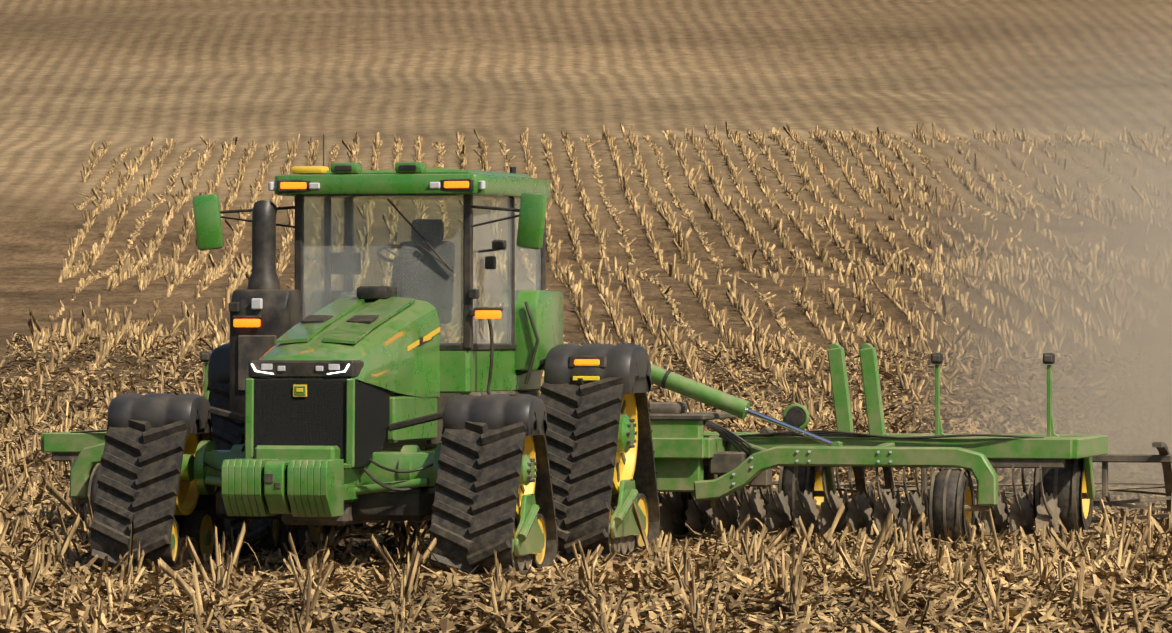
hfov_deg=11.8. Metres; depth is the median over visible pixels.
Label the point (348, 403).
tractor
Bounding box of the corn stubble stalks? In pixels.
[0,121,1171,632]
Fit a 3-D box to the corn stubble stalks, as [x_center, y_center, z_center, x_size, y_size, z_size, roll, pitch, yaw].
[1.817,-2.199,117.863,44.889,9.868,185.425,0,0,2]
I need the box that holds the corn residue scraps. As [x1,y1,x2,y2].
[0,324,1171,632]
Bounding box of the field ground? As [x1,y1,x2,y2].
[0,0,1171,632]
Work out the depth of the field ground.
223.67 m
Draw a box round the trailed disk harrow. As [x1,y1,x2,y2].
[41,343,1171,543]
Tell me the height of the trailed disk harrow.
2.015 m
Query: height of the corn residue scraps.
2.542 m

